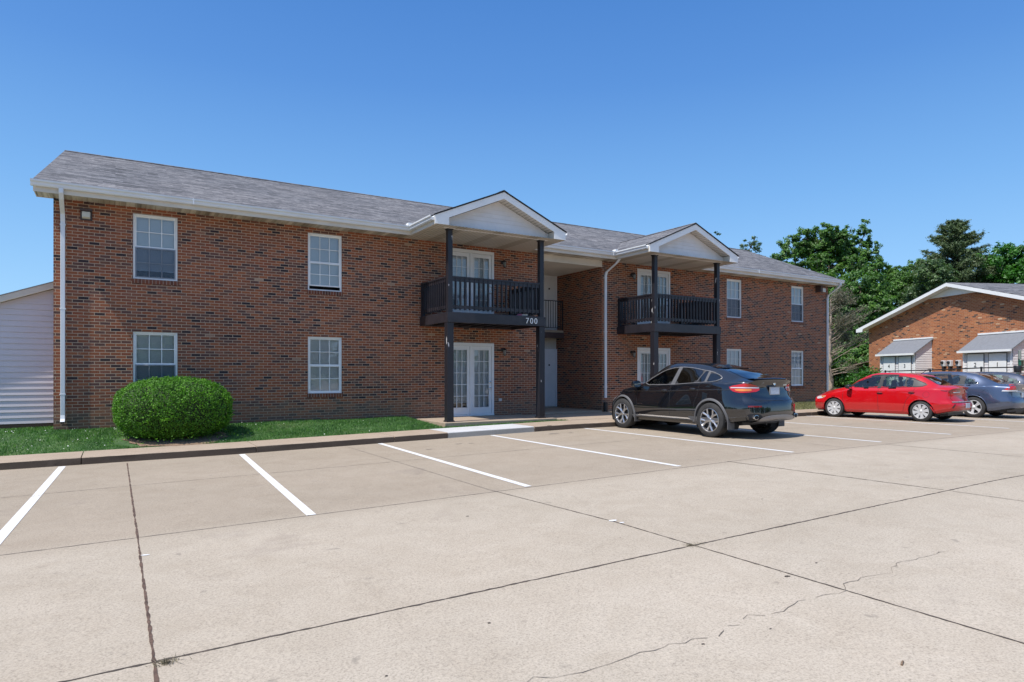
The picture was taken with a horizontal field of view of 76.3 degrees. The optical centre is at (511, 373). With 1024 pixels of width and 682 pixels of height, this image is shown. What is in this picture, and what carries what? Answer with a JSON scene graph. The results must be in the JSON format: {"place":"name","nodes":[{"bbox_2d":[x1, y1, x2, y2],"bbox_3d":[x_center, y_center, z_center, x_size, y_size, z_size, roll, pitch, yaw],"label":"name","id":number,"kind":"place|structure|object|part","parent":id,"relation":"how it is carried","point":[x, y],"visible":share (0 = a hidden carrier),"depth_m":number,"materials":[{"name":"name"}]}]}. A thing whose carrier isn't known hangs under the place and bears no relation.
{"place":"outdoors","nodes":[
{"label":"outdoors","id":0,"kind":"place"},
{"bbox_2d":[0,403,810,463],"bbox_3d":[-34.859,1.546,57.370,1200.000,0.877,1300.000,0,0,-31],"label":"ground","id":1,"kind":"structure","parent":0,"point":[124,442],"depth_m":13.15,"materials":[{"name":"plant"}]},
{"bbox_2d":[0,281,52,428],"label":"storage shed","id":2,"kind":"structure","parent":1,"relation":"on","point":[26,357],"depth_m":14.61,"materials":[{"name":"white plastic"}]},
{"bbox_2d":[69,375,258,445],"bbox_3d":[-7.402,0.735,13.823,3.786,1.413,3.085,0,0,-13],"label":"round bush","id":3,"kind":"object","parent":1,"relation":"on","point":[168,407],"visible":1,"depth_m":13.27,"materials":[{"name":"green plant"}]},
{"bbox_2d":[123,432,227,445],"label":"bare soil","id":4,"kind":"structure","parent":1,"relation":"on","point":[180,441],"depth_m":13.39,"materials":[{"name":"brown soil"}]},
{"bbox_2d":[30,150,844,429],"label":"apartment building","id":5,"kind":"structure","parent":1,"relation":"on","point":[263,300],"depth_m":17.65,"materials":[{"name":"red brick"}]},
{"bbox_2d":[133,213,177,280],"bbox_3d":[-8.346,-2.902,15.248,0.910,1.492,0.430,0,0,-31],"label":"window","id":6,"kind":"structure","parent":5,"relation":"in","point":[155,238],"depth_m":15.15,"materials":[{"name":"white glass"}]},
{"bbox_2d":[133,331,177,381],"bbox_3d":[-8.346,-0.217,15.248,0.910,1.482,0.430,0,0,-31],"label":"window","id":7,"kind":"structure","parent":5,"relation":"in","point":[155,354],"depth_m":15.13,"materials":[{"name":"white glass"}]},
{"bbox_2d":[308,233,341,291],"bbox_3d":[-5.013,-2.902,17.273,0.890,1.492,0.430,0,0,-31],"label":"window","id":8,"kind":"structure","parent":5,"relation":"in","point":[324,251],"depth_m":17.18,"materials":[{"name":"white glass"}]},
{"bbox_2d":[308,337,341,393],"bbox_3d":[-5.013,-0.217,17.273,0.890,1.482,0.430,0,0,-31],"label":"window","id":9,"kind":"structure","parent":5,"relation":"in","point":[324,353],"depth_m":17.17,"materials":[{"name":"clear glass"}]},
{"bbox_2d":[453,248,493,313],"bbox_3d":[-1.338,-2.643,19.496,1.600,2.050,0.588,0,0,-31],"label":"french door","id":10,"kind":"structure","parent":5,"relation":"in","point":[466,263],"depth_m":19.41,"materials":[{"name":"white paint"}]},
{"bbox_2d":[454,342,493,416],"bbox_3d":[-1.338,0.172,19.496,1.600,2.180,0.588,0,0,-31],"label":"french door","id":11,"kind":"structure","parent":5,"relation":"in","point":[473,362],"depth_m":19.44,"materials":[{"name":"white paint"}]},
{"bbox_2d":[544,275,556,329],"bbox_3d":[1.251,-2.638,23.862,0.960,2.120,0.095,0,0,-31],"label":"entry door","id":12,"kind":"structure","parent":5,"relation":"in","point":[550,282],"depth_m":23.98,"materials":[{"name":"white paint"}]},
{"bbox_2d":[545,349,556,406],"bbox_3d":[1.251,0.162,23.862,0.960,2.120,0.095,0,0,-31],"label":"entry door","id":13,"kind":"structure","parent":5,"relation":"in","point":[550,354],"depth_m":23.98,"materials":[{"name":"white paint"}]},
{"bbox_2d":[637,268,669,323],"bbox_3d":[4.913,-2.643,23.294,1.590,2.050,0.588,0,0,-31],"label":"french door","id":14,"kind":"structure","parent":5,"relation":"in","point":[644,276],"depth_m":23.07,"materials":[{"name":"white paint"}]},
{"bbox_2d":[637,347,669,383],"bbox_3d":[4.913,0.172,23.294,1.590,2.180,0.588,0,0,-31],"label":"french door","id":15,"kind":"structure","parent":5,"relation":"in","point":[643,354],"depth_m":23.01,"materials":[{"name":"white paint"}]},
{"bbox_2d":[727,279,740,317],"bbox_3d":[8.502,-2.902,25.485,0.860,1.492,0.430,0,0,-31],"label":"window","id":16,"kind":"structure","parent":5,"relation":"in","point":[733,286],"depth_m":25.41,"materials":[{"name":"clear glass"}]},
{"bbox_2d":[727,349,740,365],"bbox_3d":[8.502,-0.217,25.485,0.860,1.482,0.430,0,0,-31],"label":"window","id":17,"kind":"structure","parent":5,"relation":"in","point":[733,355],"depth_m":25.45,"materials":[{"name":"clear glass"}]},
{"bbox_2d":[791,286,802,321],"bbox_3d":[11.848,-2.902,27.518,0.830,1.492,0.430,0,0,-31],"label":"window","id":18,"kind":"structure","parent":5,"relation":"in","point":[796,292],"depth_m":27.45,"materials":[{"name":"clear glass"}]},
{"bbox_2d":[791,350,802,385],"bbox_3d":[11.848,-0.217,27.518,0.830,1.482,0.430,0,0,-31],"label":"window","id":19,"kind":"structure","parent":5,"relation":"in","point":[796,356],"depth_m":27.45,"materials":[{"name":"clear glass"}]},
{"bbox_2d":[415,414,556,426],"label":"patio slab","id":20,"kind":"structure","parent":1,"relation":"on","point":[474,420],"depth_m":17.93,"materials":[{"name":"concrete"}]},
{"bbox_2d":[713,231,763,255],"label":"sparse tree","id":21,"kind":"object","parent":1,"relation":"on","point":[753,244],"visible":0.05,"depth_m":45.85,"materials":[{"name":"green plant"}]},
{"bbox_2d":[795,401,817,409],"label":"lawn","id":22,"kind":"structure","parent":1,"relation":"on","point":[801,405],"depth_m":25.23,"materials":[{"name":"green plant"}]},
{"bbox_2d":[771,219,884,294],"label":"broad tree","id":23,"kind":"object","parent":1,"relation":"on","point":[826,247],"visible":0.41,"depth_m":61.22,"materials":[{"name":"green plant"}]},
{"bbox_2d":[829,284,878,389],"bbox_3d":[19.888,-2.184,39.827,4.918,6.868,4.777,0,0,-5],"label":"half bare tree","id":24,"kind":"object","parent":1,"relation":"on","point":[839,299],"visible":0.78,"depth_m":39.29,"materials":[{"name":"green plant"}]},
{"bbox_2d":[817,269,893,387],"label":"leafy tree","id":25,"kind":"object","parent":1,"relation":"on","point":[865,287],"visible":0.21,"depth_m":46.42,"materials":[{"name":"green plant"}]},
{"bbox_2d":[832,295,897,384],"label":"leafy tree","id":26,"kind":"object","parent":1,"relation":"on","point":[883,307],"visible":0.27,"depth_m":45.12,"materials":[{"name":"green plant"}]},
{"bbox_2d":[839,365,894,385],"bbox_3d":[18.049,0.503,33.010,2.390,1.898,2.380,0,0,18],"label":"shrub","id":27,"kind":"object","parent":1,"relation":"on","point":[866,372],"visible":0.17,"depth_m":32.94,"materials":[{"name":"green plant"}]},
{"bbox_2d":[860,259,917,307],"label":"leafy tree","id":28,"kind":"object","parent":1,"relation":"on","point":[899,279],"visible":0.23,"depth_m":55.31,"materials":[{"name":"green plant"}]},
{"bbox_2d":[875,337,932,384],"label":"storage shed","id":29,"kind":"structure","parent":1,"relation":"on","point":[897,354],"depth_m":32.02,"materials":[{"name":"white plastic"}]},
{"bbox_2d":[883,356,895,384],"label":"door","id":30,"kind":"structure","parent":29,"relation":"in","point":[889,363],"depth_m":32.99,"materials":[{"name":"grey plastic"}]},
{"bbox_2d":[898,356,911,381],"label":"door","id":31,"kind":"structure","parent":29,"relation":"in","point":[904,363],"depth_m":31.95,"materials":[{"name":"grey plastic"}]},
{"bbox_2d":[899,258,924,303],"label":"leafy tree","id":32,"kind":"object","parent":1,"relation":"on","point":[910,263],"visible":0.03,"depth_m":59.41,"materials":[{"name":"green plant"}]},
{"bbox_2d":[896,259,968,305],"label":"leafy tree","id":33,"kind":"object","parent":1,"relation":"on","point":[942,275],"visible":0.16,"depth_m":49.37,"materials":[{"name":"green plant"}]},
{"bbox_2d":[856,282,1023,379],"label":"brick apartment","id":34,"kind":"structure","parent":1,"relation":"on","point":[951,318],"depth_m":30.21,"materials":[{"name":"brick"}]},
{"bbox_2d":[895,218,1001,306],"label":"conifer","id":35,"kind":"object","parent":1,"relation":"on","point":[956,243],"visible":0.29,"depth_m":51.07,"materials":[{"name":"green plant"}]},
{"bbox_2d":[884,366,1023,379],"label":"metal fence","id":36,"kind":"object","parent":1,"relation":"on","point":[930,370],"visible":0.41,"depth_m":28.04,"materials":[{"name":"metal"}]},
{"bbox_2d":[957,330,1023,382],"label":"storage shed","id":37,"kind":"structure","parent":1,"relation":"on","point":[995,349],"depth_m":27.08,"materials":[{"name":"white plastic"}]},
{"bbox_2d":[967,353,983,381],"bbox_3d":[19.752,0.147,27.837,0.093,2.010,0.880,0,0,-7],"label":"door","id":38,"kind":"structure","parent":37,"relation":"in","point":[974,360],"depth_m":27.82,"materials":[{"name":"grey plastic"}]},
{"bbox_2d":[988,352,1006,378],"bbox_3d":[19.893,0.147,26.750,0.093,2.010,0.880,0,0,-7],"label":"door","id":39,"kind":"structure","parent":37,"relation":"in","point":[999,359],"depth_m":26.70,"materials":[{"name":"grey plastic"}]},
{"bbox_2d":[969,241,1023,283],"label":"leafy tree","id":40,"kind":"object","parent":1,"relation":"on","point":[1009,262],"visible":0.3,"depth_m":49.33,"materials":[{"name":"green plant"}]},
{"bbox_2d":[0,412,1023,681],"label":"parking lot","id":41,"kind":"structure","parent":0,"point":[74,610],"depth_m":5.38,"materials":[{"name":"concrete"}]},
{"bbox_2d":[0,466,65,543],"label":"stall line","id":42,"kind":"object","parent":41,"relation":"on","point":[11,524],"visible":1,"depth_m":7.85,"materials":[{"name":"white paint"}]},
{"bbox_2d":[0,451,82,469],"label":"kerb","id":43,"kind":"structure","parent":41,"relation":"on","point":[39,460],"depth_m":11.31,"materials":[{"name":"concrete"}]},
{"bbox_2d":[126,463,158,681],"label":"slab joint","id":44,"kind":"object","parent":41,"relation":"on","point":[155,672],"visible":1,"depth_m":4.57,"materials":[{"name":"grey concrete"}]},
{"bbox_2d":[82,441,255,464],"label":"kerb","id":45,"kind":"structure","parent":41,"relation":"on","point":[143,454],"depth_m":12.23,"materials":[{"name":"concrete"}]},
{"bbox_2d":[239,454,314,514],"bbox_3d":[-3.703,1.555,9.855,0.108,0.006,6.134,0,0,-29],"label":"stall line","id":46,"kind":"object","parent":41,"relation":"on","point":[298,503],"visible":1,"depth_m":8.81,"materials":[{"name":"white paint"}]},
{"bbox_2d":[247,433,393,452],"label":"kerb","id":47,"kind":"structure","parent":41,"relation":"on","point":[312,442],"depth_m":13.64,"materials":[{"name":"concrete"}]},
{"bbox_2d":[379,429,447,441],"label":"kerb","id":48,"kind":"structure","parent":41,"relation":"on","point":[414,435],"depth_m":14.73,"materials":[{"name":"concrete"}]},
{"bbox_2d":[146,542,702,667],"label":"joint weeds","id":49,"kind":"object","parent":41,"relation":"on","point":[163,662],"visible":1,"depth_m":3.58,"materials":[{"name":"green plant"}]},
{"bbox_2d":[378,443,529,486],"bbox_3d":[-1.314,1.507,11.377,0.106,0.004,6.152,0,0,-30],"label":"stall line","id":50,"kind":"object","parent":41,"relation":"on","point":[494,476],"visible":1,"depth_m":10.45,"materials":[{"name":"white paint"}]},
{"bbox_2d":[431,426,490,437],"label":"kerb","id":51,"kind":"structure","parent":41,"relation":"on","point":[456,432],"depth_m":15.35,"materials":[{"name":"concrete"}]},
{"bbox_2d":[471,424,533,434],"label":"kerb","id":52,"kind":"structure","parent":41,"relation":"on","point":[505,429],"depth_m":15.97,"materials":[{"name":"concrete"}]},
{"bbox_2d":[2,416,1020,554],"bbox_3d":[4.121,1.624,8.624,44.000,0.408,16.200,0,0,-31],"label":"slab joint","id":53,"kind":"object","parent":41,"relation":"on","point":[479,486],"visible":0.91,"depth_m":9.03,"materials":[{"name":"grey concrete"}]},
{"bbox_2d":[58,461,1023,681],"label":"slab joint","id":54,"kind":"object","parent":41,"relation":"on","point":[582,569],"visible":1,"depth_m":4.68,"materials":[{"name":"grey concrete"}]},
{"bbox_2d":[515,419,617,431],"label":"kerb","id":55,"kind":"structure","parent":41,"relation":"on","point":[564,425],"depth_m":16.98,"materials":[{"name":"concrete"}]},
{"bbox_2d":[491,435,679,465],"bbox_3d":[1.081,1.460,12.838,0.105,0.002,6.000,0,0,-31],"label":"stall line","id":56,"kind":"object","parent":41,"relation":"on","point":[591,451],"visible":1,"depth_m":12.04,"materials":[{"name":"white paint"}]},
{"bbox_2d":[599,418,665,424],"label":"kerb","id":57,"kind":"structure","parent":41,"relation":"on","point":[647,422],"depth_m":18.15,"materials":[{"name":"concrete"}]},
{"bbox_2d":[585,428,790,451],"bbox_3d":[3.485,1.422,14.351,0.105,0.001,6.050,0,0,-32],"label":"stall line","id":58,"kind":"object","parent":41,"relation":"on","point":[694,440],"visible":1,"depth_m":13.62,"materials":[{"name":"white paint"}]},
{"bbox_2d":[612,363,797,436],"bbox_3d":[4.519,0.577,16.211,2.320,1.690,4.906,0,0,-32],"label":"parked suv","id":59,"kind":"object","parent":41,"relation":"on","point":[713,400],"visible":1,"depth_m":14.80,"materials":[{"name":"black paint"}]},
{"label":"rear side window","id":60,"kind":"part","parent":59,"relation":"part of","materials":[{"name":"black glass"}]},
{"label":"rear side window","id":61,"kind":"part","parent":59,"relation":"part of","materials":[{"name":"black glass"}]},
{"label":"quarter window","id":62,"kind":"part","parent":59,"relation":"part of","materials":[{"name":"black glass"}]},
{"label":"rear window","id":63,"kind":"part","parent":59,"relation":"part of","materials":[{"name":"black glass"}]},
{"bbox_2d":[527,552,938,681],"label":"crack","id":64,"kind":"object","parent":41,"relation":"on","point":[730,625],"visible":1,"depth_m":3.88,"materials":[{"name":"grey concrete"}]},
{"bbox_2d":[683,424,878,441],"bbox_3d":[6.089,1.418,16.015,0.106,0.001,5.910,0,0,-32],"label":"stall line","id":65,"kind":"object","parent":41,"relation":"on","point":[806,435],"visible":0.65,"depth_m":14.89,"materials":[{"name":"white paint"}]},
{"bbox_2d":[795,411,811,415],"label":"kerb","id":66,"kind":"structure","parent":41,"relation":"on","point":[801,413],"depth_m":21.75,"materials":[{"name":"concrete"}]},
{"bbox_2d":[795,409,851,415],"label":"kerb","id":67,"kind":"structure","parent":41,"relation":"on","point":[814,412],"depth_m":22.31,"materials":[{"name":"concrete"}]},
{"bbox_2d":[786,422,942,433],"bbox_3d":[8.712,1.418,17.668,0.106,0.001,5.810,0,0,-32],"label":"stall line","id":68,"kind":"object","parent":41,"relation":"on","point":[869,428],"visible":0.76,"depth_m":16.79,"materials":[{"name":"white paint"}]},
{"bbox_2d":[815,369,971,421],"bbox_3d":[11.956,0.639,20.727,2.050,1.566,4.411,0,0,-36],"label":"parked car","id":69,"kind":"object","parent":41,"relation":"on","point":[923,397],"visible":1,"depth_m":19.80,"materials":[{"name":"red paint"}]},
{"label":"rear window","id":70,"kind":"part","parent":69,"relation":"part of","materials":[{"name":"black glass"}]},
{"bbox_2d":[814,416,997,427],"bbox_3d":[11.337,1.418,19.298,0.106,0.001,5.750,0,0,-31],"label":"stall line","id":71,"kind":"object","parent":41,"relation":"on","point":[912,422],"visible":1,"depth_m":18.84,"materials":[{"name":"white paint"}]},
{"bbox_2d":[887,371,1023,417],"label":"parked car","id":72,"kind":"object","parent":41,"relation":"on","point":[990,394],"visible":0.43,"depth_m":20.82,"materials":[{"name":"paint"}]},
{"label":"rear window","id":73,"kind":"part","parent":72,"relation":"part of","materials":[{"name":"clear glass"}]},
{"bbox_2d":[947,371,1023,413],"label":"parked car","id":74,"kind":"object","parent":41,"relation":"on","point":[1017,376],"visible":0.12,"depth_m":23.23,"materials":[{"name":"paint"}]},
{"bbox_2d":[1013,350,1023,372],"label":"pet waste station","id":75,"kind":"object","parent":41,"relation":"on","point":[1018,368],"visible":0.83,"depth_m":25.05,"materials":[{"name":"green metal"}]},
{"bbox_2d":[0,0,1023,303],"label":"sky","id":76,"kind":"structure","parent":0,"point":[740,120],"materials":[{"name":"blue"}]},
{"bbox_2d":[531,407,611,420],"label":"walkway","id":77,"kind":"structure","parent":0,"point":[559,413],"depth_m":20.38,"materials":[{"name":"concrete"}]}
]}

